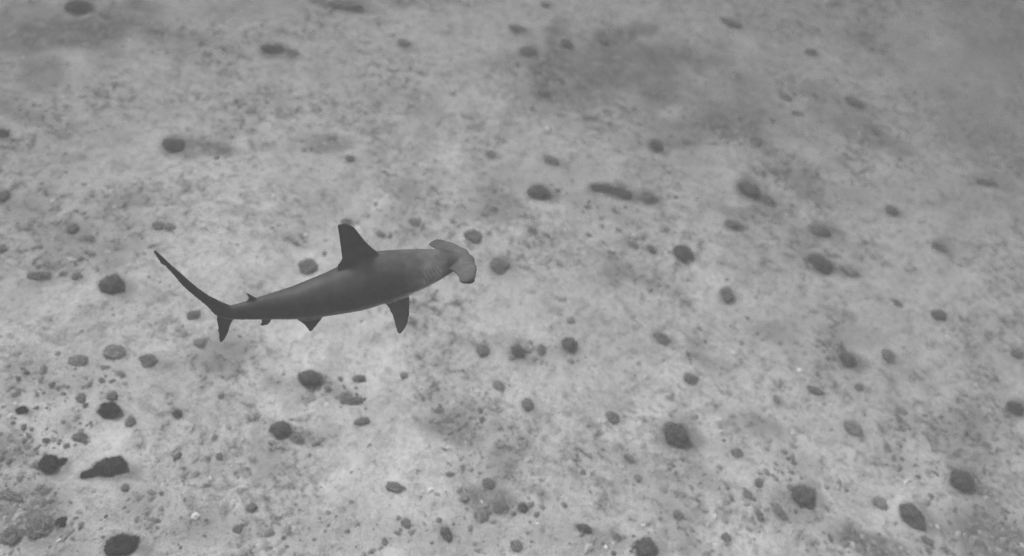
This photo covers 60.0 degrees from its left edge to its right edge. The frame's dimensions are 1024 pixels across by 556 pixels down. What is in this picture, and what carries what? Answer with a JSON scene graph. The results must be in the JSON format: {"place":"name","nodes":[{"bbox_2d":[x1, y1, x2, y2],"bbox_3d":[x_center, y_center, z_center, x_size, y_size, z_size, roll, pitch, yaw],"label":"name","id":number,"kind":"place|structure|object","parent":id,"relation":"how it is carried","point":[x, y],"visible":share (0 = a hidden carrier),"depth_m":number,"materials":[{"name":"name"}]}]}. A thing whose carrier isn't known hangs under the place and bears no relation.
{"place":"outdoors","nodes":[
{"label":"outdoors","id":0,"kind":"place"},
{"bbox_2d":[154,223,476,341],"bbox_3d":[-1.014,-0.040,4.912,1.695,0.719,0.506,-14,37,-19],"label":"hammerhead shark","id":1,"kind":"object","parent":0,"point":[363,275],"visible":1,"depth_m":4.92,"materials":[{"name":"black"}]},
{"bbox_2d":[0,0,1023,555],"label":"seabed","id":2,"kind":"structure","parent":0,"point":[542,274],"depth_m":9.72,"materials":[{"name":"sand"}]},
{"bbox_2d":[0,190,9,202],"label":"rock","id":3,"kind":"object","parent":2,"relation":"on","point":[4,195],"visible":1,"depth_m":9.15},
{"bbox_2d":[0,129,9,137],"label":"rock","id":4,"kind":"object","parent":2,"relation":"on","point":[4,133],"visible":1,"depth_m":9.74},
{"bbox_2d":[0,524,24,545],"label":"rock","id":5,"kind":"object","parent":2,"relation":"on","point":[10,535],"visible":1,"depth_m":6.83,"materials":[{"name":"stone"}]},
{"bbox_2d":[2,491,22,503],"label":"rock","id":6,"kind":"object","parent":2,"relation":"on","point":[13,496],"visible":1,"depth_m":7.07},
{"bbox_2d":[15,406,28,414],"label":"rock","id":7,"kind":"object","parent":2,"relation":"on","point":[21,410],"visible":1,"depth_m":7.53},
{"bbox_2d":[26,271,50,280],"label":"rock","id":8,"kind":"object","parent":2,"relation":"on","point":[40,275],"visible":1,"depth_m":8.56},
{"bbox_2d":[25,514,56,540],"bbox_3d":[-3.685,1.937,6.926,0.243,0.076,0.236,-18,55,-27],"label":"rock","id":9,"kind":"object","parent":2,"relation":"on","point":[40,526],"visible":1,"depth_m":6.91,"materials":[{"name":"stone"}]},
{"bbox_2d":[39,486,50,495],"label":"rock","id":10,"kind":"object","parent":2,"relation":"on","point":[45,490],"visible":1,"depth_m":7.15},
{"bbox_2d":[37,453,60,472],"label":"rock","id":11,"kind":"object","parent":2,"relation":"on","point":[48,463],"visible":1,"depth_m":7.24,"materials":[{"name":"stone"}]},
{"bbox_2d":[54,516,66,527],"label":"rock","id":12,"kind":"object","parent":2,"relation":"on","point":[61,521],"visible":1,"depth_m":6.97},
{"bbox_2d":[65,223,78,234],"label":"rock","id":13,"kind":"object","parent":2,"relation":"on","point":[70,229],"visible":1,"depth_m":9.01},
{"bbox_2d":[71,272,82,280],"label":"rock","id":14,"kind":"object","parent":2,"relation":"on","point":[77,276],"visible":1,"depth_m":8.61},
{"bbox_2d":[67,354,87,366],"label":"rock","id":15,"kind":"object","parent":2,"relation":"on","point":[77,360],"visible":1,"depth_m":7.92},
{"bbox_2d":[64,0,91,12],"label":"rock","id":16,"kind":"object","parent":2,"relation":"on","point":[77,6],"visible":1,"depth_m":11.44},
{"bbox_2d":[72,431,86,441],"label":"rock","id":17,"kind":"object","parent":2,"relation":"on","point":[79,436],"visible":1,"depth_m":7.45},
{"bbox_2d":[75,392,85,403],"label":"rock","id":18,"kind":"object","parent":2,"relation":"on","point":[80,397],"visible":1,"depth_m":7.70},
{"bbox_2d":[80,468,98,478],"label":"rock","id":19,"kind":"object","parent":2,"relation":"on","point":[90,472],"visible":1,"depth_m":7.26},
{"bbox_2d":[96,401,120,418],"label":"rock","id":20,"kind":"object","parent":2,"relation":"on","point":[110,409],"visible":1,"depth_m":7.66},
{"bbox_2d":[92,455,129,477],"bbox_3d":[-3.311,1.559,7.329,0.326,0.098,0.207,2,48,-12],"label":"rock","id":21,"kind":"object","parent":2,"relation":"on","point":[110,466],"visible":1,"depth_m":7.31,"materials":[{"name":"stone"}]},
{"bbox_2d":[97,272,125,294],"bbox_3d":[-3.859,0.063,8.544,0.270,0.118,0.274,-3,50,-16],"label":"rock","id":22,"kind":"object","parent":2,"relation":"on","point":[113,284],"visible":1,"depth_m":8.52,"materials":[{"name":"stone"}]},
{"bbox_2d":[105,391,117,400],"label":"rock","id":23,"kind":"object","parent":2,"relation":"on","point":[111,396],"visible":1,"depth_m":7.77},
{"bbox_2d":[103,344,124,358],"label":"rock","id":24,"kind":"object","parent":2,"relation":"on","point":[111,351],"visible":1,"depth_m":8.03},
{"bbox_2d":[102,533,140,555],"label":"rock","id":25,"kind":"object","parent":2,"relation":"on","point":[122,544],"visible":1,"depth_m":6.94,"materials":[{"name":"stone"}]},
{"bbox_2d":[125,416,135,426],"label":"rock","id":26,"kind":"object","parent":2,"relation":"on","point":[130,421],"visible":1,"depth_m":7.67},
{"bbox_2d":[138,353,158,365],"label":"rock","id":27,"kind":"object","parent":2,"relation":"on","point":[146,359],"visible":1,"depth_m":8.03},
{"bbox_2d":[151,221,162,230],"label":"rock","id":28,"kind":"object","parent":2,"relation":"on","point":[157,225],"visible":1,"depth_m":9.17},
{"bbox_2d":[162,222,175,230],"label":"rock","id":29,"kind":"object","parent":2,"relation":"on","point":[168,226],"visible":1,"depth_m":9.18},
{"bbox_2d":[162,138,183,152],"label":"rock","id":30,"kind":"object","parent":2,"relation":"on","point":[171,145],"visible":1,"depth_m":10.08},
{"bbox_2d":[171,409,182,417],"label":"rock","id":31,"kind":"object","parent":2,"relation":"on","point":[176,413],"visible":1,"depth_m":7.77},
{"bbox_2d":[186,310,200,319],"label":"rock","id":32,"kind":"object","parent":2,"relation":"on","point":[195,314],"visible":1,"depth_m":8.43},
{"bbox_2d":[193,337,206,347],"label":"rock","id":33,"kind":"object","parent":2,"relation":"on","point":[199,342],"visible":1,"depth_m":8.21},
{"bbox_2d":[232,525,242,532],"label":"rock","id":34,"kind":"object","parent":2,"relation":"on","point":[237,528],"visible":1,"depth_m":7.18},
{"bbox_2d":[246,502,257,511],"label":"rock","id":35,"kind":"object","parent":2,"relation":"on","point":[251,507],"visible":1,"depth_m":7.30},
{"bbox_2d":[259,44,285,53],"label":"rock","id":36,"kind":"object","parent":2,"relation":"on","point":[270,48],"visible":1,"depth_m":11.50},
{"bbox_2d":[268,421,292,438],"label":"rock","id":37,"kind":"object","parent":2,"relation":"on","point":[279,429],"visible":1,"depth_m":7.81,"materials":[{"name":"stone"}]},
{"bbox_2d":[287,49,299,56],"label":"rock","id":38,"kind":"object","parent":2,"relation":"on","point":[293,53],"visible":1,"depth_m":11.52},
{"bbox_2d":[290,431,303,443],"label":"rock","id":39,"kind":"object","parent":2,"relation":"on","point":[296,437],"visible":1,"depth_m":7.81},
{"bbox_2d":[298,258,317,274],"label":"rock","id":40,"kind":"object","parent":2,"relation":"on","point":[307,266],"visible":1,"depth_m":9.11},
{"bbox_2d":[297,370,323,386],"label":"rock","id":41,"kind":"object","parent":2,"relation":"on","point":[312,378],"visible":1,"depth_m":8.19,"materials":[{"name":"stone"}]},
{"bbox_2d":[327,0,363,10],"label":"rock","id":42,"kind":"object","parent":2,"relation":"on","point":[350,5],"visible":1,"depth_m":12.44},
{"bbox_2d":[339,396,363,405],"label":"rock","id":43,"kind":"object","parent":2,"relation":"on","point":[354,400],"visible":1,"depth_m":8.18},
{"bbox_2d":[351,375,365,382],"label":"rock","id":44,"kind":"object","parent":2,"relation":"on","point":[358,378],"visible":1,"depth_m":8.34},
{"bbox_2d":[354,417,369,425],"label":"rock","id":45,"kind":"object","parent":2,"relation":"on","point":[361,421],"visible":1,"depth_m":8.02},
{"bbox_2d":[385,481,405,493],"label":"rock","id":46,"kind":"object","parent":2,"relation":"on","point":[395,487],"visible":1,"depth_m":7.62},
{"bbox_2d":[397,39,411,47],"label":"rock","id":47,"kind":"object","parent":2,"relation":"on","point":[403,43],"visible":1,"depth_m":12.06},
{"bbox_2d":[401,518,411,527],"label":"rock","id":48,"kind":"object","parent":2,"relation":"on","point":[405,522],"visible":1,"depth_m":7.43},
{"bbox_2d":[408,218,419,226],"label":"rock","id":49,"kind":"object","parent":2,"relation":"on","point":[415,222],"visible":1,"depth_m":9.78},
{"bbox_2d":[440,527,451,540],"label":"rock","id":50,"kind":"object","parent":2,"relation":"on","point":[446,533],"visible":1,"depth_m":7.40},
{"bbox_2d":[463,228,482,243],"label":"rock","id":51,"kind":"object","parent":2,"relation":"on","point":[473,236],"visible":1,"depth_m":9.75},
{"bbox_2d":[473,511,489,521],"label":"rock","id":52,"kind":"object","parent":2,"relation":"on","point":[484,516],"visible":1,"depth_m":7.59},
{"bbox_2d":[476,344,489,355],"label":"rock","id":53,"kind":"object","parent":2,"relation":"on","point":[483,349],"visible":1,"depth_m":8.77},
{"bbox_2d":[482,477,494,489],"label":"rock","id":54,"kind":"object","parent":2,"relation":"on","point":[488,483],"visible":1,"depth_m":7.78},
{"bbox_2d":[492,380,505,391],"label":"rock","id":55,"kind":"object","parent":2,"relation":"on","point":[498,385],"visible":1,"depth_m":8.54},
{"bbox_2d":[489,257,509,273],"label":"rock","id":56,"kind":"object","parent":2,"relation":"on","point":[499,266],"visible":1,"depth_m":9.52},
{"bbox_2d":[492,501,507,513],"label":"rock","id":57,"kind":"object","parent":2,"relation":"on","point":[501,505],"visible":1,"depth_m":7.66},
{"bbox_2d":[0,36,1023,555],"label":"rubble","id":58,"kind":"object","parent":2,"relation":"on","point":[270,532],"visible":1,"depth_m":8.18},
{"bbox_2d":[0,0,1023,555],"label":"grit","id":59,"kind":"object","parent":2,"relation":"on","point":[368,444],"visible":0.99,"depth_m":9.56,"materials":[{"name":"sand"}]},
{"bbox_2d":[510,539,522,551],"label":"rock","id":60,"kind":"object","parent":2,"relation":"on","point":[516,545],"visible":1,"depth_m":7.45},
{"bbox_2d":[508,24,525,32],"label":"rock","id":61,"kind":"object","parent":2,"relation":"on","point":[517,28],"visible":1,"depth_m":12.76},
{"bbox_2d":[511,344,523,358],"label":"rock","id":62,"kind":"object","parent":2,"relation":"on","point":[517,351],"visible":1,"depth_m":8.81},
{"bbox_2d":[518,502,528,512],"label":"rock","id":63,"kind":"object","parent":2,"relation":"on","point":[523,507],"visible":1,"depth_m":7.73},
{"bbox_2d":[521,397,533,411],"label":"rock","id":64,"kind":"object","parent":2,"relation":"on","point":[527,404],"visible":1,"depth_m":8.41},
{"bbox_2d":[519,46,536,55],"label":"rock","id":65,"kind":"object","parent":2,"relation":"on","point":[527,50],"visible":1,"depth_m":12.45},
{"bbox_2d":[527,184,551,199],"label":"rock","id":66,"kind":"object","parent":2,"relation":"on","point":[540,191],"visible":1,"depth_m":10.51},
{"bbox_2d":[536,344,545,353],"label":"rock","id":67,"kind":"object","parent":2,"relation":"on","point":[541,349],"visible":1,"depth_m":8.92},
{"bbox_2d":[537,88,551,97],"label":"rock","id":68,"kind":"object","parent":2,"relation":"on","point":[545,92],"visible":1,"depth_m":11.95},
{"bbox_2d":[543,155,559,165],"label":"rock","id":69,"kind":"object","parent":2,"relation":"on","point":[550,160],"visible":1,"depth_m":10.94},
{"bbox_2d":[560,38,573,46],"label":"rock","id":70,"kind":"object","parent":2,"relation":"on","point":[566,42],"visible":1,"depth_m":12.77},
{"bbox_2d":[561,337,577,353],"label":"rock","id":71,"kind":"object","parent":2,"relation":"on","point":[569,344],"visible":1,"depth_m":9.02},
{"bbox_2d":[575,523,591,533],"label":"rock","id":72,"kind":"object","parent":2,"relation":"on","point":[584,528],"visible":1,"depth_m":7.68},
{"bbox_2d":[590,183,615,192],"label":"rock","id":73,"kind":"object","parent":2,"relation":"on","point":[604,188],"visible":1,"depth_m":10.79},
{"bbox_2d":[605,410,619,424],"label":"rock","id":74,"kind":"object","parent":2,"relation":"on","point":[612,417],"visible":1,"depth_m":8.58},
{"bbox_2d":[611,532,620,541],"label":"rock","id":75,"kind":"object","parent":2,"relation":"on","point":[616,536],"visible":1,"depth_m":7.75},
{"bbox_2d":[610,187,631,199],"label":"rock","id":76,"kind":"object","parent":2,"relation":"on","point":[622,193],"visible":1,"depth_m":10.80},
{"bbox_2d":[623,453,635,463],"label":"rock","id":77,"kind":"object","parent":2,"relation":"on","point":[629,458],"visible":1,"depth_m":8.31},
{"bbox_2d":[627,240,638,247],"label":"rock","id":78,"kind":"object","parent":2,"relation":"on","point":[633,243],"visible":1,"depth_m":10.28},
{"bbox_2d":[635,536,657,555],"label":"rock","id":79,"kind":"object","parent":2,"relation":"on","point":[645,546],"visible":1,"depth_m":7.70,"materials":[{"name":"stone"}]},
{"bbox_2d":[639,192,659,203],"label":"rock","id":80,"kind":"object","parent":2,"relation":"on","point":[648,198],"visible":1,"depth_m":10.89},
{"bbox_2d":[646,244,656,253],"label":"rock","id":81,"kind":"object","parent":2,"relation":"on","point":[650,248],"visible":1,"depth_m":10.25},
{"bbox_2d":[649,140,663,152],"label":"rock","id":82,"kind":"object","parent":2,"relation":"on","point":[656,146],"visible":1,"depth_m":11.65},
{"bbox_2d":[652,331,670,344],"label":"rock","id":83,"kind":"object","parent":2,"relation":"on","point":[662,338],"visible":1,"depth_m":9.38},
{"bbox_2d":[663,422,689,446],"bbox_3d":[1.576,1.502,8.559,0.299,0.137,0.279,29,49,13],"label":"rock","id":84,"kind":"object","parent":2,"relation":"on","point":[676,435],"visible":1,"depth_m":8.52,"materials":[{"name":"stone"}]},
{"bbox_2d":[673,509,683,520],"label":"rock","id":85,"kind":"object","parent":2,"relation":"on","point":[678,514],"visible":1,"depth_m":7.98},
{"bbox_2d":[672,244,693,262],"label":"rock","id":86,"kind":"object","parent":2,"relation":"on","point":[683,253],"visible":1,"depth_m":10.25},
{"bbox_2d":[683,372,698,385],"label":"rock","id":87,"kind":"object","parent":2,"relation":"on","point":[690,379],"visible":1,"depth_m":9.07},
{"bbox_2d":[720,532,730,542],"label":"rock","id":88,"kind":"object","parent":2,"relation":"on","point":[725,536],"visible":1,"depth_m":7.94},
{"bbox_2d":[719,286,734,300],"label":"rock","id":89,"kind":"object","parent":2,"relation":"on","point":[726,293],"visible":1,"depth_m":9.95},
{"bbox_2d":[720,17,742,27],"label":"rock","id":90,"kind":"object","parent":2,"relation":"on","point":[730,22],"visible":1,"depth_m":13.93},
{"bbox_2d":[724,219,745,230],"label":"rock","id":91,"kind":"object","parent":2,"relation":"on","point":[734,224],"visible":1,"depth_m":10.80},
{"bbox_2d":[730,448,742,457],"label":"rock","id":92,"kind":"object","parent":2,"relation":"on","point":[736,452],"visible":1,"depth_m":8.59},
{"bbox_2d":[742,490,752,499],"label":"rock","id":93,"kind":"object","parent":2,"relation":"on","point":[747,494],"visible":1,"depth_m":8.27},
{"bbox_2d":[737,181,760,199],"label":"rock","id":94,"kind":"object","parent":2,"relation":"on","point":[748,189],"visible":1,"depth_m":11.31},
{"bbox_2d":[749,136,763,146],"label":"rock","id":95,"kind":"object","parent":2,"relation":"on","point":[756,139],"visible":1,"depth_m":12.05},
{"bbox_2d":[754,477,762,487],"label":"rock","id":96,"kind":"object","parent":2,"relation":"on","point":[758,482],"visible":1,"depth_m":8.37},
{"bbox_2d":[755,510,764,521],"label":"rock","id":97,"kind":"object","parent":2,"relation":"on","point":[759,515],"visible":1,"depth_m":8.14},
{"bbox_2d":[761,195,775,206],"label":"rock","id":98,"kind":"object","parent":2,"relation":"on","point":[767,200],"visible":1,"depth_m":11.29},
{"bbox_2d":[771,503,788,520],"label":"rock","id":99,"kind":"object","parent":2,"relation":"on","point":[780,513],"visible":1,"depth_m":8.23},
{"bbox_2d":[779,92,792,100],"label":"rock","id":100,"kind":"object","parent":2,"relation":"on","point":[784,96],"visible":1,"depth_m":12.91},
{"bbox_2d":[792,485,815,509],"bbox_3d":[2.773,2.070,8.413,0.278,0.122,0.276,34,50,17],"label":"rock","id":101,"kind":"object","parent":2,"relation":"on","point":[803,495],"visible":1,"depth_m":8.39,"materials":[{"name":"stone"}]},
{"bbox_2d":[804,48,816,54],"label":"rock","id":102,"kind":"object","parent":2,"relation":"on","point":[810,51],"visible":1,"depth_m":13.76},
{"bbox_2d":[807,384,823,394],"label":"rock","id":103,"kind":"object","parent":2,"relation":"on","point":[815,390],"visible":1,"depth_m":9.31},
{"bbox_2d":[808,224,831,236],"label":"rock","id":104,"kind":"object","parent":2,"relation":"on","point":[820,230],"visible":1,"depth_m":11.09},
{"bbox_2d":[807,253,833,273],"bbox_3d":[3.725,-0.198,10.726,0.378,0.089,0.273,34,50,17],"label":"rock","id":105,"kind":"object","parent":2,"relation":"on","point":[820,262],"visible":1,"depth_m":10.69,"materials":[{"name":"stone"}]},
{"bbox_2d":[838,352,856,367],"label":"rock","id":106,"kind":"object","parent":2,"relation":"on","point":[848,359],"visible":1,"depth_m":9.70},
{"bbox_2d":[840,264,860,277],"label":"rock","id":107,"kind":"object","parent":2,"relation":"on","point":[849,271],"visible":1,"depth_m":10.70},
{"bbox_2d":[843,420,863,437],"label":"rock","id":108,"kind":"object","parent":2,"relation":"on","point":[853,428],"visible":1,"depth_m":9.08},
{"bbox_2d":[843,96,867,108],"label":"rock","id":109,"kind":"object","parent":2,"relation":"on","point":[855,103],"visible":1,"depth_m":13.10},
{"bbox_2d":[867,123,881,135],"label":"rock","id":110,"kind":"object","parent":2,"relation":"on","point":[875,130],"visible":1,"depth_m":12.73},
{"bbox_2d":[872,495,888,510],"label":"rock","id":111,"kind":"object","parent":2,"relation":"on","point":[880,502],"visible":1,"depth_m":8.49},
{"bbox_2d":[881,349,896,363],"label":"rock","id":112,"kind":"object","parent":2,"relation":"on","point":[888,355],"visible":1,"depth_m":9.84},
{"bbox_2d":[886,205,898,214],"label":"rock","id":113,"kind":"object","parent":2,"relation":"on","point":[891,210],"visible":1,"depth_m":11.63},
{"bbox_2d":[890,298,903,306],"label":"rock","id":114,"kind":"object","parent":2,"relation":"on","point":[897,302],"visible":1,"depth_m":10.48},
{"bbox_2d":[895,406,908,414],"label":"rock","id":115,"kind":"object","parent":2,"relation":"on","point":[900,410],"visible":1,"depth_m":9.35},
{"bbox_2d":[898,503,926,531],"bbox_3d":[3.813,2.246,8.400,0.264,0.118,0.328,-14,53,-24],"label":"rock","id":116,"kind":"object","parent":2,"relation":"on","point":[912,515],"visible":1,"depth_m":8.37,"materials":[{"name":"stone"}]},
{"bbox_2d":[922,536,933,546],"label":"rock","id":117,"kind":"object","parent":2,"relation":"on","point":[927,540],"visible":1,"depth_m":8.27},
{"bbox_2d":[931,309,946,320],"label":"rock","id":118,"kind":"object","parent":2,"relation":"on","point":[940,314],"visible":1,"depth_m":10.37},
{"bbox_2d":[931,241,947,252],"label":"rock","id":119,"kind":"object","parent":2,"relation":"on","point":[939,246],"visible":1,"depth_m":11.22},
{"bbox_2d":[949,467,975,492],"bbox_3d":[4.471,1.988,8.791,0.284,0.119,0.300,25,48,9],"label":"rock","id":120,"kind":"object","parent":2,"relation":"on","point":[963,482],"visible":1,"depth_m":8.76,"materials":[{"name":"stone"}]},
{"bbox_2d":[971,484,984,494],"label":"rock","id":121,"kind":"object","parent":2,"relation":"on","point":[979,489],"visible":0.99,"depth_m":8.77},
{"bbox_2d":[976,178,997,186],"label":"rock","id":122,"kind":"object","parent":2,"relation":"on","point":[986,182],"visible":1,"depth_m":12.33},
{"bbox_2d":[1006,400,1023,415],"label":"rock","id":123,"kind":"object","parent":2,"relation":"on","point":[1014,407],"visible":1,"depth_m":9.58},
{"bbox_2d":[1011,348,1023,358],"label":"rock","id":124,"kind":"object","parent":2,"relation":"on","point":[1016,353],"visible":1,"depth_m":10.15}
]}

